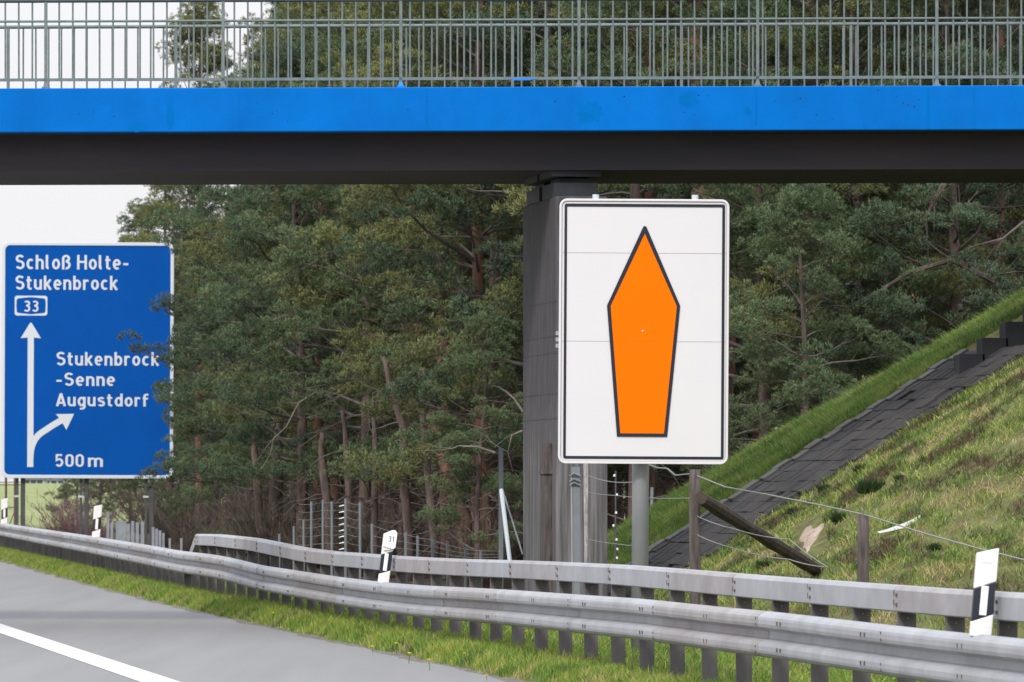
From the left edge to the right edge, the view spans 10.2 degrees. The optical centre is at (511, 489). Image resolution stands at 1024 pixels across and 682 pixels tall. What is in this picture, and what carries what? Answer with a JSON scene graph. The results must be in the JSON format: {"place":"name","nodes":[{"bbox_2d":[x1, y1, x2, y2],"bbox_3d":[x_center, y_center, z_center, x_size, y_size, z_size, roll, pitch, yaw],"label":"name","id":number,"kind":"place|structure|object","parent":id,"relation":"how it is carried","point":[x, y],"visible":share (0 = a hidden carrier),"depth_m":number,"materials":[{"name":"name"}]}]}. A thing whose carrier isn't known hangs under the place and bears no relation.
{"place":"outdoors","nodes":[
{"label":"outdoors","id":0,"kind":"place"},
{"bbox_2d":[0,562,504,681],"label":"road","id":1,"kind":"structure","parent":0,"point":[177,644],"depth_m":57.59,"materials":[{"name":"asphalt"}]},
{"bbox_2d":[0,624,178,681],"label":"road edge line","id":2,"kind":"object","parent":1,"relation":"on","point":[131,672],"visible":1,"depth_m":54.03,"materials":[{"name":"white paint"}]},
{"bbox_2d":[0,2,776,482],"label":"sky","id":3,"kind":"structure","parent":0,"point":[28,213],"materials":[{"name":"white"}]},
{"bbox_2d":[0,286,1023,681],"bbox_3d":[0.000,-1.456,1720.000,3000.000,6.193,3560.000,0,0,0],"label":"ground","id":4,"kind":"structure","parent":0,"point":[34,491],"depth_m":60.38,"materials":[{"name":"plant"}]},
{"bbox_2d":[10,482,112,535],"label":"bare shrub","id":5,"kind":"object","parent":4,"relation":"on","point":[63,522],"visible":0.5,"depth_m":158.66,"materials":[{"name":"plant"}]},
{"bbox_2d":[40,478,118,530],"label":"young pine","id":6,"kind":"object","parent":4,"relation":"on","point":[62,494],"visible":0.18,"depth_m":212.01,"materials":[{"name":"green plant"}]},
{"bbox_2d":[1,242,173,545],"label":"direction sign","id":7,"kind":"object","parent":4,"relation":"on","point":[78,380],"visible":0.98,"depth_m":145.95,"materials":[{"name":"blue"}]},
{"bbox_2d":[39,497,139,538],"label":"bare shrub","id":8,"kind":"object","parent":4,"relation":"on","point":[102,534],"visible":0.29,"depth_m":160.72,"materials":[{"name":"plant"}]},
{"bbox_2d":[57,478,147,531],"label":"young pine","id":9,"kind":"object","parent":4,"relation":"on","point":[91,482],"visible":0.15,"depth_m":204.34,"materials":[{"name":"green plant"}]},
{"bbox_2d":[92,478,155,531],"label":"young pine","id":10,"kind":"object","parent":4,"relation":"on","point":[110,508],"visible":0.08,"depth_m":208.13,"materials":[{"name":"green plant"}]},
{"bbox_2d":[82,467,190,533],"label":"bare shrub","id":11,"kind":"object","parent":4,"relation":"on","point":[116,496],"visible":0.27,"depth_m":199.79,"materials":[{"name":"plant"}]},
{"bbox_2d":[107,512,181,550],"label":"fence","id":12,"kind":"object","parent":4,"relation":"on","point":[122,530],"visible":0.37,"depth_m":120.92,"materials":[{"name":"metal"}]},
{"bbox_2d":[114,477,201,546],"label":"bare shrub","id":13,"kind":"object","parent":4,"relation":"on","point":[163,530],"visible":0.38,"depth_m":154.84,"materials":[{"name":"plant"}]},
{"bbox_2d":[111,185,207,540],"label":"pine tree","id":14,"kind":"object","parent":4,"relation":"on","point":[129,229],"visible":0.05,"depth_m":173.85,"materials":[{"name":"green plant"}]},
{"bbox_2d":[118,2,235,511],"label":"pine tree","id":15,"kind":"object","parent":4,"relation":"on","point":[153,206],"visible":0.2,"depth_m":167.59,"materials":[{"name":"green plant"}]},
{"bbox_2d":[143,474,231,545],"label":"bare shrub","id":16,"kind":"object","parent":4,"relation":"on","point":[175,522],"visible":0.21,"depth_m":149.87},
{"bbox_2d":[143,489,241,551],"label":"bare shrub","id":17,"kind":"object","parent":4,"relation":"on","point":[185,546],"visible":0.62,"depth_m":125.55,"materials":[{"name":"plant"}]},
{"bbox_2d":[165,185,230,530],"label":"pine tree","id":18,"kind":"object","parent":4,"relation":"on","point":[194,203],"visible":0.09,"depth_m":158.80,"materials":[{"name":"green plant"}]},
{"bbox_2d":[134,307,268,542],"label":"young pine","id":19,"kind":"object","parent":4,"relation":"on","point":[155,473],"visible":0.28,"depth_m":136.54,"materials":[{"name":"green plant"}]},
{"bbox_2d":[173,264,238,525],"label":"pine tree","id":20,"kind":"object","parent":4,"relation":"on","point":[190,446],"visible":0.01,"depth_m":165.40,"materials":[{"name":"green plant"}]},
{"bbox_2d":[147,475,265,551],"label":"bare shrub","id":21,"kind":"object","parent":4,"relation":"on","point":[193,528],"visible":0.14,"depth_m":139.95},
{"bbox_2d":[117,71,328,552],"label":"pine tree","id":22,"kind":"object","parent":4,"relation":"on","point":[177,359],"visible":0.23,"depth_m":133.28,"materials":[{"name":"green plant"}]},
{"bbox_2d":[165,460,287,556],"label":"bare shrub","id":23,"kind":"object","parent":4,"relation":"on","point":[222,510],"visible":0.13,"depth_m":131.88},
{"bbox_2d":[174,2,289,376],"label":"pine tree","id":24,"kind":"object","parent":4,"relation":"on","point":[185,263],"visible":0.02,"depth_m":149.61,"materials":[{"name":"green plant"}]},
{"bbox_2d":[225,431,264,562],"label":"bare pine tree","id":25,"kind":"object","parent":4,"relation":"on","point":[254,453],"visible":0.4,"depth_m":114.87,"materials":[{"name":"brown plant"}]},
{"bbox_2d":[169,335,330,534],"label":"young pine","id":26,"kind":"object","parent":4,"relation":"on","point":[190,490],"visible":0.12,"depth_m":128.08,"materials":[{"name":"green plant"}]},
{"bbox_2d":[159,8,349,441],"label":"pine tree","id":27,"kind":"object","parent":4,"relation":"on","point":[163,414],"visible":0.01,"depth_m":137.31,"materials":[{"name":"green plant"}]},
{"bbox_2d":[201,2,311,513],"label":"pine tree","id":28,"kind":"object","parent":4,"relation":"on","point":[210,233],"visible":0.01,"depth_m":131.94,"materials":[{"name":"green plant"}]},
{"bbox_2d":[195,464,335,560],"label":"bare shrub","id":29,"kind":"object","parent":4,"relation":"on","point":[234,522],"visible":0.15,"depth_m":115.04,"materials":[{"name":"plant"}]},
{"bbox_2d":[183,195,348,532],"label":"pine tree","id":30,"kind":"object","parent":4,"relation":"on","point":[230,481],"visible":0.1,"depth_m":121.82,"materials":[{"name":"green plant"}]},
{"bbox_2d":[194,470,338,566],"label":"bare shrub","id":31,"kind":"object","parent":4,"relation":"on","point":[253,510],"visible":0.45,"depth_m":112.17,"materials":[{"name":"plant"}]},
{"bbox_2d":[255,423,296,567],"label":"bare pine tree","id":32,"kind":"object","parent":4,"relation":"on","point":[274,491],"visible":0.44,"depth_m":112.98,"materials":[{"name":"brown plant"}]},
{"bbox_2d":[173,2,394,567],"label":"pine tree","id":33,"kind":"object","parent":4,"relation":"on","point":[218,240],"visible":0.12,"depth_m":112.83,"materials":[{"name":"green plant"}]},
{"bbox_2d":[171,36,398,568],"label":"pine tree","id":34,"kind":"object","parent":4,"relation":"on","point":[230,349],"visible":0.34,"depth_m":109.99,"materials":[{"name":"green plant"}]},
{"bbox_2d":[243,490,355,571],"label":"bare shrub","id":35,"kind":"object","parent":4,"relation":"on","point":[284,537],"visible":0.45,"depth_m":106.06,"materials":[{"name":"plant"}]},
{"bbox_2d":[229,476,371,568],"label":"bare shrub","id":36,"kind":"object","parent":4,"relation":"on","point":[277,524],"visible":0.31,"depth_m":111.86,"materials":[{"name":"plant"}]},
{"bbox_2d":[135,2,468,534],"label":"pine tree","id":37,"kind":"object","parent":4,"relation":"on","point":[234,447],"visible":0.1,"depth_m":119.44,"materials":[{"name":"green plant"}]},
{"bbox_2d":[275,432,343,573],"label":"bare pine tree","id":38,"kind":"object","parent":4,"relation":"on","point":[325,491],"visible":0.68,"depth_m":105.43,"materials":[{"name":"brown plant"}]},
{"bbox_2d":[200,2,424,550],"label":"pine tree","id":39,"kind":"object","parent":4,"relation":"on","point":[269,32],"visible":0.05,"depth_m":115.48,"materials":[{"name":"green plant"}]},
{"bbox_2d":[297,410,369,575],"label":"bare pine tree","id":40,"kind":"object","parent":4,"relation":"on","point":[348,491],"visible":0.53,"depth_m":102.39,"materials":[{"name":"brown plant"}]},
{"bbox_2d":[220,2,452,546],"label":"pine tree","id":41,"kind":"object","parent":4,"relation":"on","point":[260,271],"visible":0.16,"depth_m":105.87,"materials":[{"name":"green plant"}]},
{"bbox_2d":[208,2,470,520],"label":"pine tree","id":42,"kind":"object","parent":4,"relation":"on","point":[281,343],"visible":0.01,"depth_m":126.11,"materials":[{"name":"green plant"}]},
{"bbox_2d":[317,508,397,576],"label":"bare shrub","id":43,"kind":"object","parent":4,"relation":"on","point":[337,547],"visible":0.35,"depth_m":100.95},
{"bbox_2d":[294,483,425,573],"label":"bare shrub","id":44,"kind":"object","parent":4,"relation":"on","point":[328,530],"visible":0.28,"depth_m":102.02,"materials":[{"name":"plant"}]},
{"bbox_2d":[251,6,470,554],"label":"pine tree","id":45,"kind":"object","parent":4,"relation":"on","point":[296,359],"visible":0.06,"depth_m":108.14,"materials":[{"name":"green plant"}]},
{"bbox_2d":[305,484,424,576],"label":"bare shrub","id":46,"kind":"object","parent":4,"relation":"on","point":[362,539],"visible":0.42,"depth_m":100.90,"materials":[{"name":"plant"}]},
{"bbox_2d":[324,396,418,578],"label":"bare pine tree","id":47,"kind":"object","parent":4,"relation":"on","point":[374,503],"visible":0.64,"depth_m":99.50,"materials":[{"name":"brown plant"}]},
{"bbox_2d":[0,546,765,681],"bbox_3d":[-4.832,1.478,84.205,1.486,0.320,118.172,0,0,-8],"label":"grass","id":48,"kind":"structure","parent":4,"relation":"on","point":[509,656],"depth_m":58.08,"materials":[{"name":"plant"}]},
{"bbox_2d":[244,2,522,555],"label":"pine tree","id":49,"kind":"object","parent":4,"relation":"on","point":[298,257],"visible":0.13,"depth_m":100.20,"materials":[{"name":"green plant"}]},
{"bbox_2d":[352,472,423,553],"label":"pine tree","id":50,"kind":"object","parent":4,"relation":"on","point":[421,548],"depth_m":137.88,"materials":[{"name":"brown plant"}]},
{"bbox_2d":[260,2,522,575],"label":"pine tree","id":51,"kind":"object","parent":4,"relation":"on","point":[302,292],"visible":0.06,"depth_m":101.33,"materials":[{"name":"green plant"}]},
{"bbox_2d":[347,356,439,580],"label":"bare pine tree","id":52,"kind":"object","parent":4,"relation":"on","point":[406,502],"visible":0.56,"depth_m":95.46,"materials":[{"name":"brown plant"}]},
{"bbox_2d":[278,448,522,586],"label":"game fence","id":53,"kind":"object","parent":4,"relation":"on","point":[502,512],"visible":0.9,"depth_m":74.53,"materials":[{"name":"silver metal"}]},
{"bbox_2d":[293,186,521,519],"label":"pine tree","id":54,"kind":"object","parent":4,"relation":"on","point":[340,434],"depth_m":111.24,"materials":[{"name":"green plant"}]},
{"bbox_2d":[375,318,471,583],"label":"leaning pine","id":55,"kind":"object","parent":4,"relation":"on","point":[443,467],"visible":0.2,"depth_m":95.11,"materials":[{"name":"brown plant"}]},
{"bbox_2d":[393,369,467,557],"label":"bare pine tree","id":56,"kind":"object","parent":4,"relation":"on","point":[429,492],"visible":0.23,"depth_m":93.56,"materials":[{"name":"brown plant"}]},
{"bbox_2d":[332,2,542,554],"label":"pine tree","id":57,"kind":"object","parent":4,"relation":"on","point":[368,286],"visible":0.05,"depth_m":98.65,"materials":[{"name":"green plant"}]},
{"bbox_2d":[310,2,607,580],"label":"pine tree","id":58,"kind":"object","parent":4,"relation":"on","point":[376,373],"visible":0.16,"depth_m":96.95,"materials":[{"name":"green plant"}]},
{"bbox_2d":[401,476,522,587],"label":"bare shrub","id":59,"kind":"object","parent":4,"relation":"on","point":[484,527],"visible":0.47,"depth_m":90.99,"materials":[{"name":"plant"}]},
{"bbox_2d":[410,309,522,587],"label":"young pine","id":60,"kind":"object","parent":4,"relation":"on","point":[472,362],"visible":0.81,"depth_m":87.93,"materials":[{"name":"green plant"}]},
{"bbox_2d":[333,1,616,585],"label":"pine tree","id":61,"kind":"object","parent":4,"relation":"on","point":[426,352],"visible":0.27,"depth_m":91.68,"materials":[{"name":"green plant"}]},
{"bbox_2d":[335,1,617,556],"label":"pine tree","id":62,"kind":"object","parent":4,"relation":"on","point":[374,35],"visible":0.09,"depth_m":94.87,"materials":[{"name":"green plant"}]},
{"bbox_2d":[336,1,624,559],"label":"pine tree","id":63,"kind":"object","parent":4,"relation":"on","point":[510,467],"visible":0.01,"depth_m":104.78,"materials":[{"name":"green plant"}]},
{"bbox_2d":[498,501,522,559],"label":"bare shrub","id":64,"kind":"object","parent":4,"relation":"on","point":[519,556],"visible":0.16,"depth_m":104.17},
{"bbox_2d":[0,523,1023,681],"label":"crash barrier","id":65,"kind":"object","parent":4,"relation":"on","point":[861,646],"visible":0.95,"depth_m":45.06,"materials":[{"name":"metal"}]},
{"bbox_2d":[92,505,101,536],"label":"delineator post","id":66,"kind":"object","parent":65,"relation":"on","point":[97,516],"visible":0.98,"depth_m":100.73,"materials":[{"name":"white plastic"}]},
{"bbox_2d":[378,530,396,582],"bbox_3d":[-1.282,0.693,59.466,0.142,0.557,0.106,7,0,0],"label":"delineator post","id":67,"kind":"object","parent":65,"relation":"attached to","point":[389,542],"visible":0.94,"depth_m":59.43,"materials":[{"name":"white plastic"}]},
{"bbox_2d":[969,548,998,635],"bbox_3d":[2.708,0.589,33.036,0.122,0.512,0.092,5,0,0],"label":"delineator post","id":68,"kind":"object","parent":65,"relation":"attached to","point":[984,585],"visible":0.97,"depth_m":33.00,"materials":[{"name":"white plastic"}]},
{"bbox_2d":[325,1,751,517],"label":"pine tree","id":69,"kind":"object","parent":4,"relation":"on","point":[461,208],"visible":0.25,"depth_m":90.64,"materials":[{"name":"green plant"}]},
{"bbox_2d":[199,576,921,681],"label":"grass","id":70,"kind":"structure","parent":4,"relation":"on","point":[693,657],"depth_m":49.45,"materials":[{"name":"plant"}]},
{"bbox_2d":[502,69,624,531],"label":"pine tree","id":71,"kind":"object","parent":4,"relation":"on","point":[610,499],"visible":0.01,"depth_m":111.09,"materials":[{"name":"green plant"}]},
{"bbox_2d":[523,170,606,595],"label":"bridge pier","id":72,"kind":"structure","parent":4,"relation":"on","point":[546,506],"depth_m":65.21,"materials":[{"name":"concrete"}]},
{"bbox_2d":[0,85,1023,184],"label":"road bridge","id":73,"kind":"structure","parent":72,"relation":"on","point":[520,135],"depth_m":64.67,"materials":[{"name":"blue paint"}]},
{"bbox_2d":[0,0,1023,87],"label":"bridge railing","id":74,"kind":"object","parent":73,"relation":"on","point":[400,78],"visible":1,"depth_m":64.57,"materials":[{"name":"metal"}]},
{"bbox_2d":[0,22,1023,87],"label":"bridge railing","id":75,"kind":"object","parent":73,"relation":"on","point":[623,25],"visible":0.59,"depth_m":68.19,"materials":[{"name":"metal"}]},
{"bbox_2d":[569,467,580,594],"bbox_3d":[0.682,0.799,62.292,0.122,2.087,0.132,0,0,0],"label":"steel fence post","id":76,"kind":"object","parent":4,"relation":"on","point":[575,481],"visible":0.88,"depth_m":62.27,"materials":[{"name":"metal"}]},
{"bbox_2d":[584,464,588,562],"bbox_3d":[0.819,0.770,61.015,0.128,2.156,0.052,0,0,28],"label":"wooden stake","id":77,"kind":"object","parent":4,"relation":"on","point":[586,549],"visible":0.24,"depth_m":61.01,"materials":[{"name":"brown wood"}]},
{"bbox_2d":[469,10,748,531],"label":"pine tree","id":78,"kind":"object","parent":4,"relation":"on","point":[671,466],"depth_m":108.73,"materials":[{"name":"green plant"}]},
{"bbox_2d":[613,471,618,563],"bbox_3d":[1.111,0.766,61.861,0.065,1.926,0.041,0,0,0],"label":"fence stake","id":79,"kind":"object","parent":4,"relation":"on","point":[615,538],"visible":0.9,"depth_m":61.86,"materials":[{"name":"white plastic"}]},
{"bbox_2d":[449,0,804,521],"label":"pine tree","id":80,"kind":"object","parent":4,"relation":"on","point":[637,191],"visible":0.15,"depth_m":87.85,"materials":[{"name":"green plant"}]},
{"bbox_2d":[484,2,797,523],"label":"pine tree","id":81,"kind":"object","parent":4,"relation":"on","point":[653,473],"visible":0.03,"depth_m":92.71,"materials":[{"name":"green plant"}]},
{"bbox_2d":[556,194,728,651],"bbox_3d":[1.163,-0.359,51.856,1.552,4.582,0.288,0,0,0],"label":"detour sign","id":82,"kind":"object","parent":4,"relation":"on","point":[643,339],"visible":1,"depth_m":51.72,"materials":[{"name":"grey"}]},
{"bbox_2d":[512,15,780,530],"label":"pine tree","id":83,"kind":"object","parent":4,"relation":"on","point":[611,472],"visible":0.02,"depth_m":105.27,"materials":[{"name":"green plant"}]},
{"bbox_2d":[535,0,806,508],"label":"pine tree","id":84,"kind":"object","parent":4,"relation":"on","point":[566,62],"visible":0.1,"depth_m":85.74,"materials":[{"name":"green plant"}]},
{"bbox_2d":[613,401,749,526],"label":"pine tree","id":85,"kind":"object","parent":4,"relation":"on","point":[618,514],"depth_m":127.20,"materials":[{"name":"green plant"}]},
{"bbox_2d":[727,281,758,460],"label":"bare pine tree","id":86,"kind":"object","parent":4,"relation":"on","point":[731,379],"visible":0.08,"depth_m":90.83,"materials":[{"name":"brown plant"}]},
{"bbox_2d":[670,7,855,442],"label":"pine tree","id":87,"kind":"object","parent":4,"relation":"on","point":[755,423],"visible":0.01,"depth_m":97.17,"materials":[{"name":"green plant"}]},
{"bbox_2d":[629,0,931,476],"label":"pine tree","id":88,"kind":"object","parent":4,"relation":"on","point":[764,396],"visible":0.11,"depth_m":81.98,"materials":[{"name":"green plant"}]},
{"bbox_2d":[733,209,870,441],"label":"pine tree","id":89,"kind":"object","parent":4,"relation":"on","point":[749,371],"depth_m":108.73,"materials":[{"name":"green plant"}]},
{"bbox_2d":[588,464,1023,604],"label":"wooden fence","id":90,"kind":"object","parent":4,"relation":"on","point":[727,514],"visible":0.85,"depth_m":55.98,"materials":[{"name":"brown wood"}]},
{"bbox_2d":[799,523,823,551],"bbox_3d":[3.222,0.555,61.618,0.309,0.396,1.709,0,0,0],"label":"sandy patch","id":91,"kind":"object","parent":4,"relation":"on","point":[809,536],"visible":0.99,"depth_m":61.66,"materials":[{"name":"sand"}]},
{"bbox_2d":[701,183,923,475],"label":"young pine","id":92,"kind":"object","parent":4,"relation":"on","point":[803,199],"visible":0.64,"depth_m":77.36,"materials":[{"name":"green plant"}]},
{"bbox_2d":[607,345,1023,597],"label":"slope paving","id":93,"kind":"structure","parent":4,"relation":"on","point":[870,427],"depth_m":66.62,"materials":[{"name":"stone"}]},
{"bbox_2d":[651,0,1016,475],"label":"pine tree","id":94,"kind":"object","parent":4,"relation":"on","point":[736,195],"visible":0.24,"depth_m":80.22,"materials":[{"name":"green plant"}]},
{"bbox_2d":[698,0,1023,373],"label":"pine tree","id":95,"kind":"object","parent":4,"relation":"on","point":[1008,215],"visible":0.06,"depth_m":83.47,"materials":[{"name":"green plant"}]},
{"bbox_2d":[850,477,886,493],"bbox_3d":[3.863,-0.048,61.912,0.457,0.187,0.392,0,0,25],"label":"grass tuft","id":96,"kind":"object","parent":4,"relation":"on","point":[866,487],"visible":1,"depth_m":61.84,"materials":[{"name":"plant"}]},
{"bbox_2d":[772,199,966,427],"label":"young pine","id":97,"kind":"object","parent":4,"relation":"on","point":[873,250],"visible":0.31,"depth_m":79.28,"materials":[{"name":"green plant"}]},
{"bbox_2d":[729,0,1023,407],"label":"pine tree","id":98,"kind":"object","parent":4,"relation":"on","point":[784,324],"visible":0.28,"depth_m":79.97,"materials":[{"name":"green plant"}]},
{"bbox_2d":[778,0,1023,379],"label":"pine tree","id":99,"kind":"object","parent":4,"relation":"on","point":[956,210],"visible":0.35,"depth_m":79.16,"materials":[{"name":"green plant"}]},
{"bbox_2d":[817,231,993,318],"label":"dead bough","id":100,"kind":"object","parent":99,"relation":"attached to","point":[943,262],"visible":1,"depth_m":78.47,"materials":[{"name":"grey wood"}]},
{"bbox_2d":[900,183,947,264],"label":"dead bough","id":101,"kind":"object","parent":99,"relation":"attached to","point":[935,198],"visible":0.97,"depth_m":78.47,"materials":[{"name":"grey wood"}]},
{"bbox_2d":[919,221,1023,268],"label":"dead bough","id":102,"kind":"object","parent":99,"relation":"attached to","point":[1006,235],"visible":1,"depth_m":78.48,"materials":[{"name":"wood"}]},
{"bbox_2d":[782,1,1023,348],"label":"pine tree","id":103,"kind":"object","parent":4,"relation":"on","point":[834,47],"visible":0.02,"depth_m":88.15,"materials":[{"name":"green plant"}]},
{"bbox_2d":[836,0,1023,338],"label":"pine tree","id":104,"kind":"object","parent":4,"relation":"on","point":[974,5],"visible":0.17,"depth_m":82.98,"materials":[{"name":"green plant"}]},
{"bbox_2d":[877,0,1023,319],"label":"pine tree","id":105,"kind":"object","parent":4,"relation":"on","point":[978,238],"visible":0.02,"depth_m":91.64,"materials":[{"name":"green plant"}]},
{"bbox_2d":[954,308,1023,373],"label":"concrete steps","id":106,"kind":"structure","parent":4,"relation":"on","point":[1011,334],"depth_m":66.50,"materials":[{"name":"concrete"}]},
{"bbox_2d":[960,188,1023,298],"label":"bare pine tree","id":107,"kind":"object","parent":4,"relation":"on","point":[1016,236],"visible":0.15,"depth_m":84.26,"materials":[{"name":"green plant"}]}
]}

